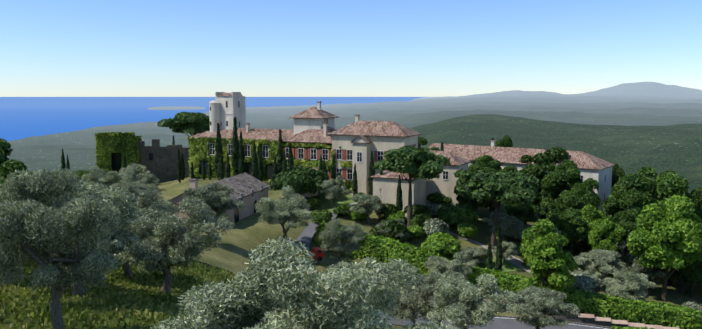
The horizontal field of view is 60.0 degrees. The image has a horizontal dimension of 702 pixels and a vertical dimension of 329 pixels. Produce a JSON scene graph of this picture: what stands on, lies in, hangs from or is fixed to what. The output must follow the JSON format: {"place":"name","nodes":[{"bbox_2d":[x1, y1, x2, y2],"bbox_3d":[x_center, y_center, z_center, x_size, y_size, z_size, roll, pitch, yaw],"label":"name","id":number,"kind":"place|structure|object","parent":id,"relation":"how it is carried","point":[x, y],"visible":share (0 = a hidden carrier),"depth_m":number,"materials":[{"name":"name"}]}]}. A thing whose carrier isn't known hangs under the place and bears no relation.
{"place":"outdoors","nodes":[
{"label":"outdoors","id":0,"kind":"place"},
{"bbox_2d":[0,97,420,141],"bbox_3d":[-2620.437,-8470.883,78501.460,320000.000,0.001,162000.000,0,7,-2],"label":"sea water","id":1,"kind":"structure","parent":0,"point":[22,117],"depth_m":21647.83,"materials":[{"name":"blue liquid"}]},
{"bbox_2d":[0,0,701,96],"label":"sky","id":2,"kind":"structure","parent":0,"point":[49,48],"materials":[{"name":"blue"}]},
{"bbox_2d":[3,177,701,328],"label":"ground","id":3,"kind":"structure","parent":0,"point":[239,242],"depth_m":96.61,"materials":[{"name":"green plant"}]},
{"bbox_2d":[0,138,30,186],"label":"broadleaf tree","id":4,"kind":"object","parent":3,"relation":"on","point":[8,166],"visible":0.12,"depth_m":76.06,"materials":[{"name":"green plant"}]},
{"bbox_2d":[0,168,121,328],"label":"olive tree","id":5,"kind":"object","parent":3,"relation":"on","point":[57,233],"visible":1,"depth_m":24.84,"materials":[{"name":"green plant"}]},
{"bbox_2d":[0,178,141,296],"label":"olive tree","id":6,"kind":"object","parent":3,"relation":"on","point":[114,197],"visible":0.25,"depth_m":33.76,"materials":[{"name":"green plant"}]},
{"bbox_2d":[61,170,108,179],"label":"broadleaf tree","id":7,"kind":"object","parent":3,"relation":"on","point":[79,173],"visible":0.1,"depth_m":148.67,"materials":[{"name":"green plant"}]},
{"bbox_2d":[81,165,121,188],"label":"olive tree","id":8,"kind":"object","parent":3,"relation":"on","point":[104,178],"visible":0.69,"depth_m":119.01,"materials":[{"name":"green plant"}]},
{"bbox_2d":[118,165,148,181],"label":"olive tree","id":9,"kind":"object","parent":3,"relation":"on","point":[140,169],"visible":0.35,"depth_m":130.84,"materials":[{"name":"green plant"}]},
{"bbox_2d":[117,182,151,202],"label":"olive tree","id":10,"kind":"object","parent":3,"relation":"on","point":[131,188],"visible":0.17,"depth_m":81.45,"materials":[{"name":"green plant"}]},
{"bbox_2d":[99,188,171,277],"bbox_3d":[-17.180,5.670,47.149,8.109,7.446,8.065,-2,7,-16],"label":"olive tree","id":11,"kind":"object","parent":3,"relation":"on","point":[147,199],"visible":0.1,"depth_m":47.13,"materials":[{"name":"green plant"}]},
{"bbox_2d":[111,180,161,195],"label":"olive tree","id":12,"kind":"object","parent":3,"relation":"on","point":[141,185],"visible":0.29,"depth_m":100.30,"materials":[{"name":"green plant"}]},
{"bbox_2d":[123,168,159,186],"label":"olive tree","id":13,"kind":"object","parent":3,"relation":"on","point":[146,178],"visible":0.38,"depth_m":110.78,"materials":[{"name":"green plant"}]},
{"bbox_2d":[100,132,190,183],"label":"ruined tower and walls","id":14,"kind":"structure","parent":3,"relation":"on","point":[158,161],"depth_m":160.75,"materials":[{"name":"grey stone"}]},
{"bbox_2d":[95,132,352,189],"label":"ivy on walls","id":15,"kind":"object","parent":14,"relation":"attached to","point":[123,143],"visible":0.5,"depth_m":139.43,"materials":[{"name":"green plant"}]},
{"bbox_2d":[124,192,179,213],"bbox_3d":[-20.936,6.171,61.562,7.344,6.868,7.304,0,7,4],"label":"olive tree","id":16,"kind":"object","parent":3,"relation":"on","point":[174,208],"visible":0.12,"depth_m":61.33,"materials":[{"name":"green plant"}]},
{"bbox_2d":[113,199,234,293],"bbox_3d":[-12.910,5.972,42.319,8.349,7.178,7.605,5,8,35],"label":"olive tree","id":17,"kind":"object","parent":3,"relation":"on","point":[171,239],"visible":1,"depth_m":41.07,"materials":[{"name":"green plant"}]},
{"bbox_2d":[177,149,181,182],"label":"cypress tree","id":18,"kind":"object","parent":3,"relation":"on","point":[179,171],"visible":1,"depth_m":141.69,"materials":[{"name":"green plant"}]},
{"bbox_2d":[0,247,359,328],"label":"dry grass tufts","id":19,"kind":"object","parent":3,"relation":"on","point":[121,300],"visible":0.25,"depth_m":33.87,"materials":[{"name":"green plant"}]},
{"bbox_2d":[157,112,209,136],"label":"umbrella pine","id":20,"kind":"object","parent":3,"relation":"on","point":[192,123],"visible":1,"depth_m":158.79,"materials":[{"name":"green plant"}]},
{"bbox_2d":[179,182,245,234],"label":"olive tree","id":21,"kind":"object","parent":3,"relation":"on","point":[215,196],"visible":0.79,"depth_m":79.22,"materials":[{"name":"green plant"}]},
{"bbox_2d":[168,172,269,224],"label":"stone outbuilding","id":22,"kind":"structure","parent":3,"relation":"on","point":[250,190],"depth_m":104.15,"materials":[{"name":"beige paint"}]},
{"bbox_2d":[215,123,223,179],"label":"cypress tree","id":23,"kind":"object","parent":3,"relation":"on","point":[218,147],"visible":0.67,"depth_m":132.90,"materials":[{"name":"green plant"}]},
{"bbox_2d":[217,151,224,179],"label":"cypress tree","id":24,"kind":"object","parent":3,"relation":"on","point":[220,172],"visible":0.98,"depth_m":129.01,"materials":[{"name":"green plant"}]},
{"bbox_2d":[231,117,239,175],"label":"cypress tree","id":25,"kind":"object","parent":3,"relation":"on","point":[235,152],"visible":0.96,"depth_m":130.72,"materials":[{"name":"green plant"}]},
{"bbox_2d":[238,130,244,173],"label":"cypress tree","id":26,"kind":"object","parent":3,"relation":"on","point":[241,160],"visible":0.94,"depth_m":127.12,"materials":[{"name":"green plant"}]},
{"bbox_2d":[251,142,258,179],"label":"cypress tree","id":27,"kind":"object","parent":3,"relation":"on","point":[254,167],"visible":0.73,"depth_m":122.84,"materials":[{"name":"green plant"}]},
{"bbox_2d":[257,151,263,181],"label":"cypress tree","id":28,"kind":"object","parent":3,"relation":"on","point":[260,170],"visible":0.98,"depth_m":127.90,"materials":[{"name":"green plant"}]},
{"bbox_2d":[276,129,283,172],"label":"cypress tree","id":29,"kind":"object","parent":3,"relation":"on","point":[279,154],"visible":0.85,"depth_m":128.32,"materials":[{"name":"green plant"}]},
{"bbox_2d":[254,186,311,246],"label":"olive tree","id":30,"kind":"object","parent":3,"relation":"on","point":[292,214],"visible":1,"depth_m":92.09,"materials":[{"name":"green plant"}]},
{"bbox_2d":[287,143,293,172],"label":"cypress tree","id":31,"kind":"object","parent":3,"relation":"on","point":[290,166],"visible":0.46,"depth_m":120.98,"materials":[{"name":"green plant"}]},
{"bbox_2d":[269,166,328,195],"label":"tree","id":32,"kind":"object","parent":3,"relation":"on","point":[301,180],"visible":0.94,"depth_m":112.70,"materials":[{"name":"green plant"}]},
{"bbox_2d":[150,236,456,328],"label":"olive tree","id":33,"kind":"object","parent":3,"relation":"on","point":[301,297],"visible":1,"depth_m":15.81,"materials":[{"name":"green plant"}]},
{"bbox_2d":[297,247,323,260],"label":"red utility truck","id":34,"kind":"object","parent":3,"relation":"on","point":[318,252],"visible":0.52,"depth_m":91.72,"materials":[{"name":"red metal"}]},
{"bbox_2d":[310,209,332,222],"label":"garden shrub","id":35,"kind":"object","parent":3,"relation":"on","point":[320,216],"visible":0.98,"depth_m":103.99,"materials":[{"name":"green plant"}]},
{"bbox_2d":[187,92,470,215],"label":"chateau main building","id":36,"kind":"structure","parent":3,"relation":"on","point":[358,141],"depth_m":122.42,"materials":[{"name":"beige paint"}]},
{"bbox_2d":[292,212,369,310],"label":"path","id":37,"kind":"structure","parent":3,"relation":"on","point":[306,234],"depth_m":99.00,"materials":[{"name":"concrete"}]},
{"bbox_2d":[304,192,361,211],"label":"garden lawn","id":38,"kind":"structure","parent":3,"relation":"on","point":[326,204],"depth_m":116.42,"materials":[{"name":"green plant"}]},
{"bbox_2d":[306,198,320,208],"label":"garden shrub","id":39,"kind":"object","parent":38,"relation":"on","point":[314,202],"visible":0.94,"depth_m":110.99,"materials":[{"name":"green plant"}]},
{"bbox_2d":[331,154,335,185],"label":"cypress tree","id":40,"kind":"object","parent":38,"relation":"on","point":[333,173],"visible":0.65,"depth_m":120.91,"materials":[{"name":"green plant"}]},
{"bbox_2d":[320,175,348,207],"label":"olive tree","id":41,"kind":"object","parent":38,"relation":"on","point":[336,192],"visible":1,"depth_m":111.70,"materials":[{"name":"green plant"}]},
{"bbox_2d":[352,164,357,200],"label":"cypress tree","id":42,"kind":"object","parent":38,"relation":"on","point":[355,185],"visible":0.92,"depth_m":116.54,"materials":[{"name":"green plant"}]},
{"bbox_2d":[318,217,363,261],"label":"olive tree","id":43,"kind":"object","parent":3,"relation":"on","point":[343,243],"visible":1,"depth_m":86.78,"materials":[{"name":"green plant"}]},
{"bbox_2d":[333,204,351,215],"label":"garden shrub","id":44,"kind":"object","parent":3,"relation":"on","point":[343,209],"visible":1,"depth_m":108.36,"materials":[{"name":"green plant"}]},
{"bbox_2d":[316,257,391,310],"bbox_3d":[0.244,12.065,55.337,7.330,7.683,7.290,3,7,25],"label":"olive tree","id":45,"kind":"object","parent":3,"relation":"on","point":[341,264],"depth_m":55.25,"materials":[{"name":"green plant"}]},
{"bbox_2d":[350,211,367,220],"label":"laurel bush","id":46,"kind":"object","parent":3,"relation":"on","point":[355,215],"visible":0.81,"depth_m":106.96,"materials":[{"name":"green plant"}]},
{"bbox_2d":[349,193,383,224],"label":"olive tree","id":47,"kind":"object","parent":3,"relation":"on","point":[368,202],"visible":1,"depth_m":105.88,"materials":[{"name":"green plant"}]},
{"bbox_2d":[368,151,375,195],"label":"cypress tree","id":48,"kind":"object","parent":3,"relation":"on","point":[371,173],"visible":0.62,"depth_m":115.35,"materials":[{"name":"green plant"}]},
{"bbox_2d":[375,203,398,217],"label":"garden shrub","id":49,"kind":"object","parent":3,"relation":"on","point":[391,209],"visible":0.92,"depth_m":106.82,"materials":[{"name":"green plant"}]},
{"bbox_2d":[369,219,407,243],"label":"garden shrub","id":50,"kind":"object","parent":3,"relation":"on","point":[392,225],"visible":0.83,"depth_m":97.71,"materials":[{"name":"green plant"}]},
{"bbox_2d":[375,218,409,239],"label":"olive tree","id":51,"kind":"object","parent":3,"relation":"on","point":[381,224],"visible":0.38,"depth_m":98.06,"materials":[{"name":"green plant"}]},
{"bbox_2d":[384,210,405,222],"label":"laurel bush","id":52,"kind":"object","parent":3,"relation":"on","point":[399,214],"visible":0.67,"depth_m":106.00,"materials":[{"name":"green plant"}]},
{"bbox_2d":[396,175,402,209],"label":"cypress tree","id":53,"kind":"object","parent":3,"relation":"on","point":[399,202],"visible":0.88,"depth_m":108.07,"materials":[{"name":"green plant"}]},
{"bbox_2d":[384,274,430,328],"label":"olive tree","id":54,"kind":"object","parent":3,"relation":"on","point":[402,313],"visible":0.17,"depth_m":66.24,"materials":[{"name":"green plant"}]},
{"bbox_2d":[372,145,450,225],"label":"umbrella pine","id":55,"kind":"object","parent":3,"relation":"on","point":[414,162],"visible":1,"depth_m":100.88,"materials":[{"name":"green plant"}]},
{"bbox_2d":[406,225,424,238],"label":"laurel bush","id":56,"kind":"object","parent":3,"relation":"on","point":[415,231],"visible":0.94,"depth_m":100.34,"materials":[{"name":"green plant"}]},
{"bbox_2d":[404,204,430,216],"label":"garden shrub","id":57,"kind":"object","parent":3,"relation":"on","point":[417,209],"visible":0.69,"depth_m":107.85,"materials":[{"name":"green plant"}]},
{"bbox_2d":[409,212,432,227],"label":"garden shrub","id":58,"kind":"object","parent":3,"relation":"on","point":[420,219],"visible":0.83,"depth_m":102.98,"materials":[{"name":"green plant"}]},
{"bbox_2d":[398,271,468,327],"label":"olive tree","id":59,"kind":"object","parent":3,"relation":"on","point":[424,290],"visible":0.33,"depth_m":60.28,"materials":[{"name":"green plant"}]},
{"bbox_2d":[428,204,441,216],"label":"silver bush","id":60,"kind":"object","parent":3,"relation":"on","point":[433,208],"visible":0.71,"depth_m":110.42,"materials":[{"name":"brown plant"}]},
{"bbox_2d":[423,218,449,234],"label":"silver bush","id":61,"kind":"object","parent":3,"relation":"on","point":[435,225],"visible":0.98,"depth_m":100.54,"materials":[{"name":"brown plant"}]},
{"bbox_2d":[426,192,451,204],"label":"garden shrub","id":62,"kind":"object","parent":3,"relation":"on","point":[439,197],"visible":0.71,"depth_m":115.04,"materials":[{"name":"green plant"}]},
{"bbox_2d":[420,231,461,257],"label":"laurel bush","id":63,"kind":"object","parent":3,"relation":"on","point":[441,243],"visible":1,"depth_m":93.21,"materials":[{"name":"green plant"}]},
{"bbox_2d":[435,204,454,224],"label":"garden shrub","id":64,"kind":"object","parent":3,"relation":"on","point":[440,212],"visible":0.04,"depth_m":107.53,"materials":[{"name":"green plant"}]},
{"bbox_2d":[424,252,476,279],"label":"olive tree","id":65,"kind":"object","parent":3,"relation":"on","point":[443,265],"visible":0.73,"depth_m":85.52,"materials":[{"name":"green plant"}]},
{"bbox_2d":[443,203,478,224],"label":"garden shrub","id":66,"kind":"object","parent":3,"relation":"on","point":[461,212],"visible":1,"depth_m":104.35,"materials":[{"name":"green plant"}]},
{"bbox_2d":[456,222,479,237],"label":"laurel bush","id":67,"kind":"object","parent":3,"relation":"on","point":[467,229],"visible":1,"depth_m":101.11,"materials":[{"name":"green plant"}]},
{"bbox_2d":[426,273,516,328],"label":"olive tree","id":68,"kind":"object","parent":3,"relation":"on","point":[467,306],"visible":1,"depth_m":50.91,"materials":[{"name":"green plant"}]},
{"bbox_2d":[453,176,489,210],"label":"dark evergreen tree","id":69,"kind":"object","parent":3,"relation":"on","point":[475,202],"visible":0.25,"depth_m":110.03,"materials":[{"name":"green plant"}]},
{"bbox_2d":[448,255,527,271],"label":"garden lawn","id":70,"kind":"structure","parent":3,"relation":"on","point":[508,266],"depth_m":94.91,"materials":[{"name":"green plant"}]},
{"bbox_2d":[461,246,486,265],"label":"olive tree","id":71,"kind":"object","parent":70,"relation":"on","point":[472,253],"visible":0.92,"depth_m":91.21,"materials":[{"name":"green plant"}]},
{"bbox_2d":[492,241,517,264],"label":"olive tree","id":72,"kind":"object","parent":70,"relation":"on","point":[508,250],"visible":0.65,"depth_m":94.24,"materials":[{"name":"green plant"}]},
{"bbox_2d":[485,237,492,268],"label":"cypress tree","id":73,"kind":"object","parent":3,"relation":"on","point":[488,262],"visible":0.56,"depth_m":88.57,"materials":[{"name":"green plant"}]},
{"bbox_2d":[480,167,499,218],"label":"broadleaf tree","id":74,"kind":"object","parent":3,"relation":"on","point":[487,169],"visible":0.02,"depth_m":112.99,"materials":[{"name":"green plant"}]},
{"bbox_2d":[301,265,679,328],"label":"terrace retaining wall","id":75,"kind":"structure","parent":3,"relation":"on","point":[593,320],"depth_m":78.68,"materials":[{"name":"stone"}]},
{"bbox_2d":[468,155,517,171],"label":"broadleaf tree","id":76,"kind":"object","parent":3,"relation":"on","point":[480,162],"visible":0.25,"depth_m":127.62,"materials":[{"name":"green plant"}]},
{"bbox_2d":[375,308,610,327],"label":"road kerb","id":77,"kind":"structure","parent":3,"relation":"on","point":[556,320],"depth_m":78.28,"materials":[{"name":"concrete"}]},
{"bbox_2d":[453,169,538,249],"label":"garden pine","id":78,"kind":"object","parent":3,"relation":"on","point":[507,187],"visible":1,"depth_m":95.62,"materials":[{"name":"green plant"}]},
{"bbox_2d":[495,226,502,269],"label":"cypress tree","id":79,"kind":"object","parent":3,"relation":"on","point":[499,264],"visible":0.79,"depth_m":87.94,"materials":[{"name":"green plant"}]},
{"bbox_2d":[481,207,524,240],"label":"olive tree","id":80,"kind":"object","parent":3,"relation":"on","point":[508,224],"visible":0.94,"depth_m":99.95,"materials":[{"name":"green plant"}]},
{"bbox_2d":[495,135,512,146],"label":"broadleaf tree","id":81,"kind":"object","parent":3,"relation":"on","point":[505,141],"visible":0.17,"depth_m":156.36,"materials":[{"name":"green plant"}]},
{"bbox_2d":[315,220,701,328],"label":"laurel hedge","id":82,"kind":"object","parent":3,"relation":"on","point":[380,249],"visible":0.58,"depth_m":81.75,"materials":[{"name":"green plant"}]},
{"bbox_2d":[499,202,540,222],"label":"broadleaf tree","id":83,"kind":"object","parent":3,"relation":"on","point":[522,213],"visible":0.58,"depth_m":105.90,"materials":[{"name":"green plant"}]},
{"bbox_2d":[428,140,614,219],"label":"building","id":84,"kind":"structure","parent":3,"relation":"on","point":[599,170],"depth_m":129.45,"materials":[{"name":"brown tile"}]},
{"bbox_2d":[506,286,579,328],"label":"olive tree","id":85,"kind":"object","parent":3,"relation":"on","point":[540,306],"visible":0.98,"depth_m":65.58,"materials":[{"name":"green plant"}]},
{"bbox_2d":[518,146,568,219],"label":"broadleaf tree","id":86,"kind":"object","parent":3,"relation":"on","point":[545,165],"visible":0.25,"depth_m":124.29,"materials":[{"name":"green plant"}]},
{"bbox_2d":[520,218,577,300],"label":"laurel tree","id":87,"kind":"object","parent":3,"relation":"on","point":[551,262],"visible":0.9,"depth_m":80.36,"materials":[{"name":"green plant"}]},
{"bbox_2d":[538,192,586,249],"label":"broadleaf tree","id":88,"kind":"object","parent":3,"relation":"on","point":[566,203],"visible":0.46,"depth_m":105.69,"materials":[{"name":"green plant"}]},
{"bbox_2d":[540,159,600,210],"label":"broadleaf tree","id":89,"kind":"object","parent":3,"relation":"on","point":[563,178],"visible":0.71,"depth_m":112.16,"materials":[{"name":"green plant"}]},
{"bbox_2d":[549,209,592,254],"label":"broadleaf tree","id":90,"kind":"object","parent":3,"relation":"on","point":[565,225],"visible":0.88,"depth_m":100.42,"materials":[{"name":"green plant"}]},
{"bbox_2d":[568,255,594,273],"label":"olive tree","id":91,"kind":"object","parent":3,"relation":"on","point":[581,261],"visible":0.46,"depth_m":92.44,"materials":[{"name":"green plant"}]},
{"bbox_2d":[573,245,590,255],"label":"garden shrub","id":92,"kind":"object","parent":3,"relation":"on","point":[580,249],"visible":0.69,"depth_m":103.20,"materials":[{"name":"green plant"}]},
{"bbox_2d":[565,271,603,292],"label":"silver bush","id":93,"kind":"object","parent":3,"relation":"on","point":[588,282],"visible":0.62,"depth_m":86.06,"materials":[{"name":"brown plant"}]},
{"bbox_2d":[575,204,608,263],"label":"light green tree","id":94,"kind":"object","parent":3,"relation":"on","point":[590,211],"visible":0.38,"depth_m":100.55,"materials":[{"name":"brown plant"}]},
{"bbox_2d":[579,249,627,280],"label":"olive tree","id":95,"kind":"object","parent":3,"relation":"on","point":[602,259],"visible":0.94,"depth_m":91.49,"materials":[{"name":"green plant"}]},
{"bbox_2d":[587,220,624,252],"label":"light green tree","id":96,"kind":"object","parent":3,"relation":"on","point":[598,234],"visible":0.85,"depth_m":96.98,"materials":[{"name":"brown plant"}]},
{"bbox_2d":[600,239,626,262],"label":"olive tree","id":97,"kind":"object","parent":3,"relation":"on","point":[622,246],"visible":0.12,"depth_m":97.25,"materials":[{"name":"green plant"}]},
{"bbox_2d":[611,163,624,186],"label":"broadleaf tree","id":98,"kind":"object","parent":3,"relation":"on","point":[617,171],"visible":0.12,"depth_m":129.81,"materials":[{"name":"green plant"}]},
{"bbox_2d":[601,189,643,266],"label":"broadleaf tree","id":99,"kind":"object","parent":3,"relation":"on","point":[624,212],"visible":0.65,"depth_m":102.38,"materials":[{"name":"green plant"}]},
{"bbox_2d":[622,251,635,265],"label":"olive tree","id":100,"kind":"object","parent":3,"relation":"on","point":[630,257],"visible":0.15,"depth_m":98.58,"materials":[{"name":"green plant"}]},
{"bbox_2d":[602,271,656,302],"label":"olive tree","id":101,"kind":"object","parent":3,"relation":"on","point":[629,283],"visible":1,"depth_m":82.91,"materials":[{"name":"green plant"}]},
{"bbox_2d":[611,326,654,328],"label":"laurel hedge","id":102,"kind":"object","parent":3,"relation":"on","point":[620,327],"visible":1,"depth_m":68.37,"materials":[{"name":"green plant"}]},
{"bbox_2d":[622,257,670,295],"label":"olive tree","id":103,"kind":"object","parent":3,"relation":"on","point":[651,273],"visible":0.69,"depth_m":91.26,"materials":[{"name":"green plant"}]},
{"bbox_2d":[609,167,688,210],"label":"broadleaf tree","id":104,"kind":"object","parent":3,"relation":"on","point":[662,188],"visible":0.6,"depth_m":111.39,"materials":[{"name":"green plant"}]},
{"bbox_2d":[626,194,701,301],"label":"light green tree","id":105,"kind":"object","parent":3,"relation":"on","point":[670,234],"visible":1,"depth_m":87.66,"materials":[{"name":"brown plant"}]},
{"bbox_2d":[653,169,701,218],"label":"broadleaf tree","id":106,"kind":"object","parent":3,"relation":"on","point":[695,196],"visible":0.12,"depth_m":117.85,"materials":[{"name":"green plant"}]},
{"bbox_2d":[669,244,701,298],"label":"dark evergreen tree","id":107,"kind":"object","parent":3,"relation":"on","point":[691,273],"visible":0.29,"depth_m":91.19,"materials":[{"name":"green plant"}]},
{"bbox_2d":[680,301,701,310],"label":"silver bush","id":108,"kind":"object","parent":3,"relation":"on","point":[690,304],"visible":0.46,"depth_m":84.30,"materials":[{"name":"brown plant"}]},
{"bbox_2d":[7,82,701,199],"bbox_3d":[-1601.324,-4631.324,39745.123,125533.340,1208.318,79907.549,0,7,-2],"label":"hills","id":109,"kind":"structure","parent":0,"point":[631,128],"depth_m":6832.34,"materials":[{"name":"green plant"}]},
{"bbox_2d":[350,193,530,272],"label":"path","id":110,"kind":"structure","parent":0,"point":[516,261],"depth_m":97.52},
{"bbox_2d":[369,309,610,328],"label":"asphalt road","id":111,"kind":"structure","parent":0,"point":[503,323],"depth_m":76.58,"materials":[{"name":"grey asphalt"}]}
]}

